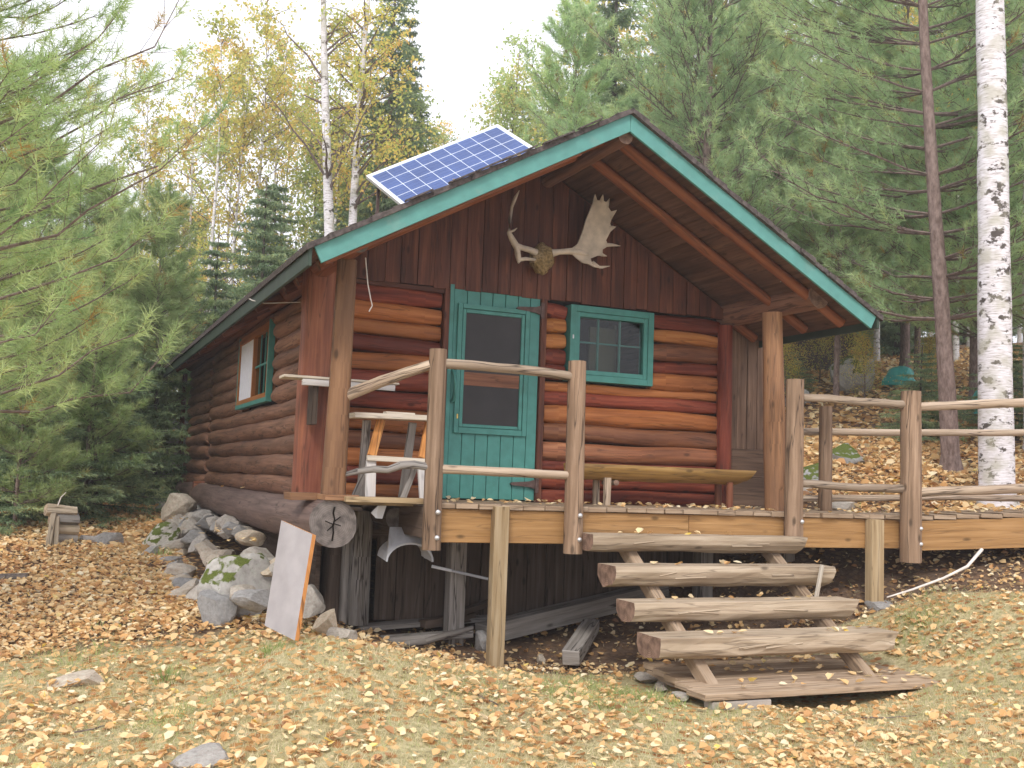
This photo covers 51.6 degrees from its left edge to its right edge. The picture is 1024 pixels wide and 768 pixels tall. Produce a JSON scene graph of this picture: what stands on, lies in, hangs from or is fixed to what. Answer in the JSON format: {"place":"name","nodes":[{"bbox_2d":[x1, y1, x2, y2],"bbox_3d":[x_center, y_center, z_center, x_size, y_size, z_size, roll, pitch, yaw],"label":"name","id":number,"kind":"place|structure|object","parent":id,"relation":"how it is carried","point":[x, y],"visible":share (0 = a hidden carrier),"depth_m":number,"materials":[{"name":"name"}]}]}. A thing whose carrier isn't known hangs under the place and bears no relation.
{"place":"outdoors","nodes":[
{"label":"outdoors","id":0,"kind":"place"},
{"bbox_2d":[0,0,1022,342],"label":"sky","id":1,"kind":"structure","parent":0,"point":[458,39],"materials":[{"name":"white"}]},
{"bbox_2d":[0,342,1023,767],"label":"ground","id":2,"kind":"structure","parent":0,"point":[848,574],"depth_m":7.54,"materials":[{"name":"plant"}]},
{"bbox_2d":[0,96,86,383],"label":"young pine","id":3,"kind":"object","parent":2,"relation":"on","point":[11,178],"visible":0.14,"depth_m":15.10,"materials":[{"name":"green plant"}]},
{"bbox_2d":[0,254,95,527],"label":"young pine","id":4,"kind":"object","parent":2,"relation":"on","point":[32,459],"visible":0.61,"depth_m":12.70,"materials":[{"name":"green plant"}]},
{"bbox_2d":[0,134,99,444],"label":"pine tree","id":5,"kind":"object","parent":2,"relation":"on","point":[52,174],"visible":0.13,"depth_m":15.65,"materials":[{"name":"green plant"}]},
{"bbox_2d":[46,513,59,546],"bbox_3d":[-5.129,1.633,11.869,0.133,0.377,0.139,3,-5,-14],"label":"split stake","id":6,"kind":"object","parent":2,"relation":"on","point":[53,533],"visible":0.96,"depth_m":11.85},
{"bbox_2d":[46,534,77,543],"bbox_3d":[-5.128,1.759,12.082,0.315,0.127,0.150,7,-7,-42],"label":"firewood log","id":7,"kind":"object","parent":2,"relation":"on","point":[62,537],"visible":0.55,"depth_m":12.07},
{"bbox_2d":[48,524,79,534],"bbox_3d":[-5.105,1.650,12.082,0.310,0.136,0.135,7,-7,-41],"label":"firewood log","id":8,"kind":"object","parent":7,"relation":"on","point":[69,529],"visible":0.73,"depth_m":12.07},
{"bbox_2d":[48,513,79,524],"bbox_3d":[-5.112,1.542,12.093,0.318,0.144,0.173,7,-7,-43],"label":"firewood log","id":9,"kind":"object","parent":8,"relation":"on","point":[69,519],"visible":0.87,"depth_m":12.07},
{"bbox_2d":[44,503,77,515],"bbox_3d":[-5.142,1.434,12.087,0.339,0.148,0.134,7,-7,-41],"label":"firewood log","id":10,"kind":"object","parent":9,"relation":"on","point":[49,508],"visible":0.96,"depth_m":12.03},
{"bbox_2d":[0,357,129,534],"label":"spruce shrub","id":11,"kind":"object","parent":2,"relation":"on","point":[11,509],"visible":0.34,"depth_m":12.96,"materials":[{"name":"green plant"}]},
{"bbox_2d":[47,669,103,687],"bbox_3d":[-3.040,2.081,7.420,0.424,0.158,0.250,3,-5,-12],"label":"stone","id":12,"kind":"object","parent":2,"relation":"on","point":[91,676],"visible":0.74,"depth_m":7.35,"materials":[{"name":"stone"}]},
{"bbox_2d":[3,153,151,426],"bbox_3d":[-6.775,-0.698,16.792,2.329,6.142,2.334,1,-5,9],"label":"young pine","id":13,"kind":"object","parent":2,"relation":"on","point":[108,214],"visible":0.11,"depth_m":16.89,"materials":[{"name":"green plant"}]},
{"bbox_2d":[2,351,178,524],"bbox_3d":[-5.685,0.838,14.564,2.468,2.700,2.548,4,-6,-23],"label":"spruce shrub","id":14,"kind":"object","parent":2,"relation":"on","point":[107,488],"visible":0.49,"depth_m":14.31,"materials":[{"name":"green plant"}]},
{"bbox_2d":[36,230,163,514],"bbox_3d":[-5.667,0.410,14.256,1.965,5.172,1.961,2,-5,2],"label":"young pine","id":15,"kind":"object","parent":2,"relation":"on","point":[118,413],"visible":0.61,"depth_m":14.27,"materials":[{"name":"green plant"}]},
{"bbox_2d":[64,209,168,435],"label":"pine tree","id":16,"kind":"object","parent":2,"relation":"on","point":[132,326],"visible":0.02,"depth_m":18.74,"materials":[{"name":"green plant"}]},
{"bbox_2d":[0,0,240,429],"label":"white pine","id":17,"kind":"object","parent":2,"relation":"on","point":[21,80],"visible":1,"depth_m":7.91,"materials":[{"name":"green plant"}]},
{"bbox_2d":[59,322,189,504],"bbox_3d":[-6.680,0.616,17.169,3.057,4.051,2.962,0,-6,21],"label":"spruce shrub","id":18,"kind":"object","parent":2,"relation":"on","point":[163,478],"visible":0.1,"depth_m":17.25,"materials":[{"name":"green plant"}]},
{"bbox_2d":[74,184,177,398],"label":"young pine","id":19,"kind":"object","parent":2,"relation":"on","point":[134,196],"visible":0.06,"depth_m":20.13,"materials":[{"name":"green plant"}]},
{"bbox_2d":[97,338,191,502],"bbox_3d":[-6.030,0.928,18.059,3.086,3.511,3.185,-3,-7,45],"label":"spruce shrub","id":20,"kind":"object","parent":2,"relation":"on","point":[175,414],"visible":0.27,"depth_m":17.84,"materials":[{"name":"green plant"}]},
{"bbox_2d":[92,52,214,286],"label":"birch tree","id":21,"kind":"object","parent":2,"relation":"on","point":[152,154],"visible":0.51,"depth_m":27.82,"materials":[{"name":"yellow plant"}]},
{"bbox_2d":[117,114,193,437],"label":"birch tree","id":22,"kind":"object","parent":2,"relation":"on","point":[158,134],"visible":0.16,"depth_m":31.27,"materials":[{"name":"yellow plant"}]},
{"bbox_2d":[142,521,180,546],"bbox_3d":[-4.173,1.841,12.616,0.395,0.345,0.541,8,20,41],"label":"boulder","id":23,"kind":"object","parent":2,"relation":"on","point":[161,533],"visible":0.72,"depth_m":12.55,"materials":[{"name":"stone"}]},
{"bbox_2d":[115,175,219,428],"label":"young pine","id":24,"kind":"object","parent":2,"relation":"on","point":[166,267],"visible":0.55,"depth_m":18.67,"materials":[{"name":"green plant"}]},
{"bbox_2d":[161,493,196,519],"bbox_3d":[-4.421,1.644,14.185,0.497,0.370,0.436,-3,-7,42],"label":"boulder","id":25,"kind":"object","parent":2,"relation":"on","point":[183,504],"visible":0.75,"depth_m":14.04,"materials":[{"name":"stone"}]},
{"bbox_2d":[163,563,196,576],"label":"stone","id":26,"kind":"object","parent":2,"relation":"on","point":[174,569],"visible":0.48,"depth_m":10.86,"materials":[{"name":"beige stone"}]},
{"bbox_2d":[129,41,257,390],"bbox_3d":[-8.819,-3.920,30.016,3.444,12.273,3.944,5,-6,-31],"label":"birch tree","id":27,"kind":"object","parent":2,"relation":"on","point":[191,169],"visible":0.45,"depth_m":30.39,"materials":[{"name":"yellow plant"}]},
{"bbox_2d":[148,232,241,430],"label":"spruce tree","id":28,"kind":"object","parent":2,"relation":"on","point":[216,264],"visible":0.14,"depth_m":20.93,"materials":[{"name":"green plant"}]},
{"bbox_2d":[167,742,230,767],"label":"stone","id":29,"kind":"object","parent":2,"relation":"on","point":[206,754],"visible":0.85,"depth_m":5.65,"materials":[{"name":"stone"}]},
{"bbox_2d":[172,163,226,391],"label":"poplar tree","id":30,"kind":"object","parent":2,"relation":"on","point":[207,224],"visible":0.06,"depth_m":34.05,"materials":[{"name":"green plant"}]},
{"bbox_2d":[136,2,285,318],"bbox_3d":[-7.009,-3.229,24.425,3.837,11.313,3.404,4,-6,-23],"label":"birch tree","id":31,"kind":"object","parent":2,"relation":"on","point":[214,89],"visible":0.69,"depth_m":24.74,"materials":[{"name":"yellow plant"}]},
{"bbox_2d":[197,589,237,627],"bbox_3d":[-2.453,1.929,8.872,0.336,0.403,0.321,1,-5,9],"label":"boulder","id":32,"kind":"object","parent":2,"relation":"on","point":[215,608],"visible":0.79,"depth_m":8.75,"materials":[{"name":"stone"}]},
{"bbox_2d":[169,47,268,300],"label":"birch tree","id":33,"kind":"object","parent":2,"relation":"on","point":[230,186],"visible":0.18,"depth_m":33.10,"materials":[{"name":"yellow plant"}]},
{"bbox_2d":[197,553,271,619],"bbox_3d":[-2.401,1.778,9.139,0.661,0.681,0.404,14,-12,-39],"label":"boulder","id":34,"kind":"object","parent":2,"relation":"on","point":[221,575],"visible":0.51,"depth_m":9.03,"materials":[{"name":"stone"}]},
{"bbox_2d":[178,37,293,310],"bbox_3d":[-7.126,-3.292,26.623,3.082,10.981,3.529,2,-5,-2],"label":"birch tree","id":35,"kind":"object","parent":2,"relation":"on","point":[245,121],"visible":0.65,"depth_m":26.46,"materials":[{"name":"yellow plant"}]},
{"bbox_2d":[179,178,293,381],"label":"spruce tree","id":36,"kind":"object","parent":2,"relation":"on","point":[264,234],"visible":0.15,"depth_m":23.36,"materials":[{"name":"green plant"}]},
{"bbox_2d":[180,0,319,286],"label":"birch tree","id":37,"kind":"object","parent":2,"relation":"on","point":[266,30],"visible":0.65,"depth_m":27.90,"materials":[{"name":"yellow plant"}]},
{"bbox_2d":[230,589,269,612],"bbox_3d":[-2.122,1.767,8.656,0.218,0.189,0.421,-15,-23,30],"label":"stone","id":38,"kind":"object","parent":2,"relation":"on","point":[255,600],"visible":0.89,"depth_m":8.57,"materials":[{"name":"stone"}]},
{"bbox_2d":[210,174,299,301],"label":"spruce tree","id":39,"kind":"object","parent":2,"relation":"on","point":[279,218],"visible":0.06,"depth_m":25.76,"materials":[{"name":"green plant"}]},
{"bbox_2d":[195,27,320,271],"bbox_3d":[-6.848,-4.175,30.468,3.444,12.273,3.944,-1,-6,32],"label":"birch tree","id":40,"kind":"object","parent":2,"relation":"on","point":[274,168],"visible":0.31,"depth_m":30.16,"materials":[{"name":"yellow plant"}]},
{"bbox_2d":[219,39,320,281],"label":"birch tree","id":41,"kind":"object","parent":2,"relation":"on","point":[288,153],"visible":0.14,"depth_m":35.90,"materials":[{"name":"yellow plant"}]},
{"bbox_2d":[265,520,315,640],"bbox_3d":[-1.593,1.398,7.616,0.498,0.808,0.205,-3,-7,45],"label":"leaning board","id":42,"kind":"object","parent":2,"relation":"on","point":[290,578],"visible":1,"depth_m":7.58,"materials":[{"name":"white wood"}]},
{"bbox_2d":[252,74,359,258],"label":"poplar tree","id":43,"kind":"object","parent":2,"relation":"on","point":[305,175],"visible":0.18,"depth_m":31.39,"materials":[{"name":"yellow plant"}]},
{"bbox_2d":[302,584,324,618],"bbox_3d":[-1.683,1.829,8.889,0.282,0.292,0.244,11,-10,10],"label":"stone","id":44,"kind":"object","parent":2,"relation":"on","point":[314,604],"visible":0.68,"depth_m":8.78,"materials":[{"name":"stone"}]},
{"bbox_2d":[230,0,418,236],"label":"birch tree","id":45,"kind":"object","parent":2,"relation":"on","point":[327,164],"visible":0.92,"depth_m":22.52,"materials":[{"name":"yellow plant"}]},
{"bbox_2d":[312,609,336,636],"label":"stone","id":46,"kind":"object","parent":2,"relation":"on","point":[325,621],"visible":0.81,"depth_m":8.39,"materials":[{"name":"beige stone"}]},
{"bbox_2d":[285,8,392,256],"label":"birch tree","id":47,"kind":"object","parent":2,"relation":"on","point":[349,122],"visible":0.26,"depth_m":27.33,"materials":[{"name":"yellow plant"}]},
{"bbox_2d":[286,0,443,225],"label":"birch tree","id":48,"kind":"object","parent":2,"relation":"on","point":[360,71],"visible":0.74,"depth_m":22.94,"materials":[{"name":"yellow plant"}]},
{"bbox_2d":[307,0,440,241],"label":"spruce tree","id":49,"kind":"object","parent":2,"relation":"on","point":[386,203],"visible":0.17,"depth_m":27.73,"materials":[{"name":"green plant"}]},
{"bbox_2d":[361,19,432,218],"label":"spruce tree","id":50,"kind":"object","parent":2,"relation":"on","point":[414,34],"visible":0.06,"depth_m":29.94,"materials":[{"name":"green plant"}]},
{"bbox_2d":[368,81,447,217],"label":"spruce tree","id":51,"kind":"object","parent":2,"relation":"on","point":[419,148],"visible":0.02,"depth_m":29.20,"materials":[{"name":"green plant"}]},
{"bbox_2d":[353,615,486,631],"bbox_3d":[-0.778,2.189,9.752,1.408,0.101,0.226,5,-6,-30],"label":"lumber","id":52,"kind":"object","parent":2,"relation":"on","point":[398,624],"visible":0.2,"depth_m":9.54,"materials":[{"name":"wood"}]},
{"bbox_2d":[419,613,475,628],"bbox_3d":[-0.594,2.173,9.760,0.576,0.113,0.126,6,-7,-40],"label":"lumber","id":53,"kind":"object","parent":52,"relation":"on","point":[431,622],"visible":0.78,"depth_m":9.61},
{"bbox_2d":[380,631,473,641],"bbox_3d":[-0.750,2.234,9.380,0.836,0.099,0.183,4,-6,-23],"label":"lumber","id":54,"kind":"object","parent":2,"relation":"on","point":[407,637],"visible":0.62,"depth_m":9.33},
{"bbox_2d":[391,626,473,646],"bbox_3d":[-0.672,2.207,9.254,0.824,0.146,0.093,6,-6,-35],"label":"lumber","id":55,"kind":"object","parent":2,"relation":"on","point":[434,638],"visible":0.81,"depth_m":9.24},
{"bbox_2d":[463,20,557,145],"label":"poplar tree","id":56,"kind":"object","parent":2,"relation":"on","point":[506,97],"visible":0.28,"depth_m":36.55,"materials":[{"name":"green plant"}]},
{"bbox_2d":[0,154,1023,767],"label":"fallen leaves","id":57,"kind":"object","parent":2,"relation":"on","point":[130,548],"visible":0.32,"depth_m":8.21,"materials":[{"name":"plant"}]},
{"bbox_2d":[162,108,883,625],"bbox_3d":[-1.159,0.382,14.356,5.972,4.661,11.856,4,-6,-23],"label":"log cabin","id":58,"kind":"object","parent":2,"relation":"on","point":[690,310],"visible":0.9,"depth_m":10.29,"materials":[{"name":"brown wood"}]},
{"bbox_2d":[235,319,277,409],"bbox_3d":[-2.977,-0.186,12.327,0.108,0.890,2.040,4,-6,-23],"label":"window","id":59,"kind":"structure","parent":58,"relation":"in","point":[250,364],"depth_m":12.26,"materials":[{"name":"teal paint"}]},
{"bbox_2d":[279,374,398,424],"bbox_3d":[-1.512,0.160,9.271,1.022,0.413,0.233,4,-6,-23],"label":"wall shelf","id":60,"kind":"object","parent":58,"relation":"attached to","point":[313,383],"depth_m":9.12,"materials":[{"name":"white wood"}]},
{"bbox_2d":[366,124,533,213],"bbox_3d":[-0.631,-2.218,11.312,1.738,1.530,0.647,4,-6,-23],"label":"solar panel","id":61,"kind":"object","parent":58,"relation":"on","point":[433,169],"visible":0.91,"depth_m":11.32,"materials":[{"name":"glass"}]},
{"bbox_2d":[442,284,544,499],"bbox_3d":[-0.172,0.093,10.217,0.985,2.035,0.154,4,-6,-23],"label":"door","id":62,"kind":"structure","parent":58,"relation":"in","point":[490,417],"depth_m":10.21,"materials":[{"name":"teal paint"}]},
{"bbox_2d":[507,190,619,275],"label":"moose antlers","id":63,"kind":"object","parent":58,"relation":"attached to","point":[598,228],"visible":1,"depth_m":10.42},
{"bbox_2d":[563,304,653,386],"bbox_3d":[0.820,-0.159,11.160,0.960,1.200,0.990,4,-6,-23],"label":"window","id":64,"kind":"structure","parent":58,"relation":"in","point":[593,342],"depth_m":10.87,"materials":[{"name":"teal paint"}]},
{"bbox_2d":[518,44,590,145],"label":"poplar tree","id":65,"kind":"object","parent":2,"relation":"on","point":[551,114],"visible":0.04,"depth_m":37.72,"materials":[{"name":"green plant"}]},
{"bbox_2d":[475,586,669,640],"bbox_3d":[0.634,2.186,10.205,2.223,0.512,0.208,6,-6,-34],"label":"lumber","id":66,"kind":"object","parent":2,"relation":"on","point":[537,620],"visible":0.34,"depth_m":10.03,"materials":[{"name":"wood"}]},
{"bbox_2d":[512,0,641,147],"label":"pine tree","id":67,"kind":"object","parent":2,"relation":"on","point":[585,52],"visible":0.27,"depth_m":23.44,"materials":[{"name":"green plant"}]},
{"bbox_2d":[562,618,599,665],"bbox_3d":[0.623,2.297,9.486,0.158,0.276,1.045,1,-5,14],"label":"lumber","id":68,"kind":"object","parent":2,"relation":"on","point":[575,649],"visible":1,"depth_m":9.28,"materials":[{"name":"wood"}]},
{"bbox_2d":[510,0,665,147],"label":"birch tree","id":69,"kind":"object","parent":2,"relation":"on","point":[621,34],"visible":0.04,"depth_m":31.47,"materials":[{"name":"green plant"}]},
{"bbox_2d":[557,0,666,127],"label":"spruce tree","id":70,"kind":"object","parent":2,"relation":"on","point":[622,17],"visible":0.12,"depth_m":27.99,"materials":[{"name":"green plant"}]},
{"bbox_2d":[343,348,922,670],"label":"porch deck","id":71,"kind":"structure","parent":2,"relation":"on","point":[456,526],"depth_m":9.11,"materials":[{"name":"brown wood"}]},
{"bbox_2d":[349,411,426,497],"bbox_3d":[-1.022,0.617,9.083,0.757,0.752,0.408,4,-6,-23],"label":"sawhorse","id":72,"kind":"object","parent":71,"relation":"on","point":[365,485],"visible":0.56,"depth_m":9.05,"materials":[{"name":"grey wood"}]},
{"bbox_2d":[377,527,433,561],"bbox_3d":[-0.893,1.345,8.917,0.414,0.278,0.287,4,-6,-23],"label":"plastic shroud","id":73,"kind":"object","parent":71,"relation":"hanging from","point":[397,537],"visible":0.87,"depth_m":8.84,"materials":[{"name":"plastic"}]},
{"bbox_2d":[564,463,755,507],"bbox_3d":[1.468,1.007,10.398,1.970,0.387,0.380,4,-6,-23],"label":"log bench","id":74,"kind":"object","parent":71,"relation":"on","point":[608,475],"visible":0.9,"depth_m":10.24,"materials":[{"name":"brown wood"}]},
{"bbox_2d":[602,0,798,237],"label":"pine tree","id":75,"kind":"object","parent":2,"relation":"on","point":[640,7],"visible":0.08,"depth_m":25.81,"materials":[{"name":"green plant"}]},
{"bbox_2d":[544,0,896,266],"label":"pine tree","id":76,"kind":"object","parent":2,"relation":"on","point":[675,50],"visible":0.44,"depth_m":19.66,"materials":[{"name":"green plant"}]},
{"bbox_2d":[704,698,770,709],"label":"flat stone","id":77,"kind":"object","parent":2,"relation":"on","point":[736,703],"visible":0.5,"depth_m":7.48,"materials":[{"name":"beige stone"}]},
{"bbox_2d":[678,0,878,272],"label":"pine tree","id":78,"kind":"object","parent":2,"relation":"on","point":[730,121],"visible":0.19,"depth_m":22.20,"materials":[{"name":"green plant"}]},
{"bbox_2d":[712,5,846,256],"bbox_3d":[6.185,-4.541,25.110,4.076,9.598,4.092,4,-6,-25],"label":"pine tree","id":79,"kind":"object","parent":2,"relation":"on","point":[786,50],"visible":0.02,"depth_m":24.91,"materials":[{"name":"green plant"}]},
{"bbox_2d":[643,655,937,700],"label":"step platform","id":80,"kind":"structure","parent":2,"relation":"on","point":[764,684],"depth_m":8.12,"materials":[{"name":"brown wood"}]},
{"bbox_2d":[582,532,898,693],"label":"log stairs","id":81,"kind":"structure","parent":80,"relation":"on","point":[693,650],"depth_m":8.54,"materials":[{"name":"brown wood"}]},
{"bbox_2d":[783,342,817,397],"bbox_3d":[5.098,-0.323,19.834,1.297,1.818,0.945,4,-6,-23],"label":"leafy bush","id":82,"kind":"object","parent":2,"relation":"on","point":[786,347],"visible":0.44,"depth_m":19.70,"materials":[{"name":"green plant"}]},
{"bbox_2d":[784,352,820,395],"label":"spruce shrub","id":83,"kind":"object","parent":2,"relation":"on","point":[808,380],"visible":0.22,"depth_m":20.72,"materials":[{"name":"green plant"}]},
{"bbox_2d":[793,336,849,383],"bbox_3d":[6.340,-0.848,21.685,1.441,2.020,1.050,0,-6,22],"label":"leafy bush","id":84,"kind":"object","parent":2,"relation":"on","point":[820,349],"visible":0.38,"depth_m":21.60,"materials":[{"name":"green plant"}]},
{"bbox_2d":[783,333,868,371],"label":"leafy bush","id":85,"kind":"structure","parent":2,"relation":"on","point":[824,358],"depth_m":24.62,"materials":[{"name":"plant"}]},
{"bbox_2d":[766,24,919,395],"bbox_3d":[6.087,-2.996,19.829,3.210,7.270,3.393,2,-5,-2],"label":"pine tree","id":86,"kind":"object","parent":2,"relation":"on","point":[809,238],"visible":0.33,"depth_m":19.48,"materials":[{"name":"green plant"}]},
{"bbox_2d":[747,0,948,360],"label":"pine tree","id":87,"kind":"object","parent":2,"relation":"on","point":[865,3],"visible":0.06,"depth_m":22.96,"materials":[{"name":"green plant"}]},
{"bbox_2d":[832,443,864,465],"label":"stone","id":88,"kind":"object","parent":2,"relation":"on","point":[847,452],"visible":0.6,"depth_m":14.09,"materials":[{"name":"stone"}]},
{"bbox_2d":[830,355,874,392],"bbox_3d":[6.543,-0.126,20.458,0.840,0.860,0.847,-3,-6,29],"label":"boulder","id":89,"kind":"object","parent":2,"relation":"on","point":[844,384],"visible":0.45,"depth_m":20.14,"materials":[{"name":"stone"}]},
{"bbox_2d":[829,330,894,397],"bbox_3d":[6.456,-0.363,19.260,0.866,1.666,1.189,6,-6,-35],"label":"leafy bush","id":90,"kind":"object","parent":2,"relation":"on","point":[863,339],"visible":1,"depth_m":19.24,"materials":[{"name":"green plant"}]},
{"bbox_2d":[732,0,1023,473],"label":"red pine","id":91,"kind":"object","parent":2,"relation":"on","point":[939,296],"visible":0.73,"depth_m":14.26,"materials":[{"name":"green plant"}]},
{"bbox_2d":[806,0,975,366],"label":"pine tree","id":92,"kind":"object","parent":2,"relation":"on","point":[904,339],"visible":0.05,"depth_m":24.05,"materials":[{"name":"green plant"}]},
{"bbox_2d":[881,366,915,386],"bbox_3d":[7.451,-0.143,20.380,0.638,0.417,0.602,-2,-7,41],"label":"tarp heap","id":93,"kind":"object","parent":2,"relation":"on","point":[893,372],"visible":0.59,"depth_m":20.17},
{"bbox_2d":[836,1,975,370],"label":"pine tree","id":94,"kind":"object","parent":2,"relation":"on","point":[917,333],"visible":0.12,"depth_m":22.14,"materials":[{"name":"green plant"}]},
{"bbox_2d":[851,1,969,355],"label":"spruce tree","id":95,"kind":"object","parent":2,"relation":"on","point":[890,339],"visible":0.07,"depth_m":29.35,"materials":[{"name":"green plant"}]},
{"bbox_2d":[803,398,1023,550],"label":"ramp","id":96,"kind":"structure","parent":2,"relation":"on","point":[965,529],"depth_m":10.38,"materials":[{"name":"brown wood"}]},
{"bbox_2d":[875,345,974,442],"bbox_3d":[6.202,0.245,15.979,1.530,1.674,1.580,-1,-6,28],"label":"spruce shrub","id":97,"kind":"object","parent":2,"relation":"on","point":[921,385],"visible":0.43,"depth_m":15.92,"materials":[{"name":"green plant"}]},
{"bbox_2d":[832,0,1022,399],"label":"pine tree","id":98,"kind":"object","parent":2,"relation":"on","point":[973,355],"visible":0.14,"depth_m":18.90,"materials":[{"name":"green plant"}]},
{"bbox_2d":[906,331,954,390],"bbox_3d":[7.707,-0.417,19.348,0.788,1.515,1.081,2,-5,0],"label":"leafy bush","id":99,"kind":"object","parent":2,"relation":"on","point":[928,349],"visible":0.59,"depth_m":19.39,"materials":[{"name":"green plant"}]},
{"bbox_2d":[894,29,1022,337],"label":"pine tree","id":100,"kind":"object","parent":2,"relation":"on","point":[909,246],"visible":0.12,"depth_m":17.41,"materials":[{"name":"green plant"}]},
{"bbox_2d":[916,30,1023,452],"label":"birch tree","id":101,"kind":"object","parent":2,"relation":"on","point":[1023,236],"visible":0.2,"depth_m":15.16,"materials":[{"name":"green plant"}]},
{"bbox_2d":[922,0,1023,336],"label":"pine tree","id":102,"kind":"object","parent":2,"relation":"on","point":[1015,315],"visible":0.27,"depth_m":14.51,"materials":[{"name":"green plant"}]},
{"bbox_2d":[958,339,1023,436],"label":"spruce shrub","id":103,"kind":"object","parent":2,"relation":"on","point":[1018,370],"visible":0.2,"depth_m":16.21,"materials":[{"name":"green plant"}]},
{"bbox_2d":[975,0,1019,509],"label":"birch tree","id":104,"kind":"object","parent":2,"relation":"on","point":[996,460],"visible":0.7,"depth_m":12.49,"materials":[{"name":"white plant"}]},
{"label":"stone","id":105,"kind":"object","parent":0,"visible":0},
{"bbox_2d":[235,529,266,546],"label":"stone","id":106,"kind":"object","parent":105,"relation":"on","point":[258,535],"visible":0.93,"depth_m":10.19,"materials":[{"name":"beige stone"}]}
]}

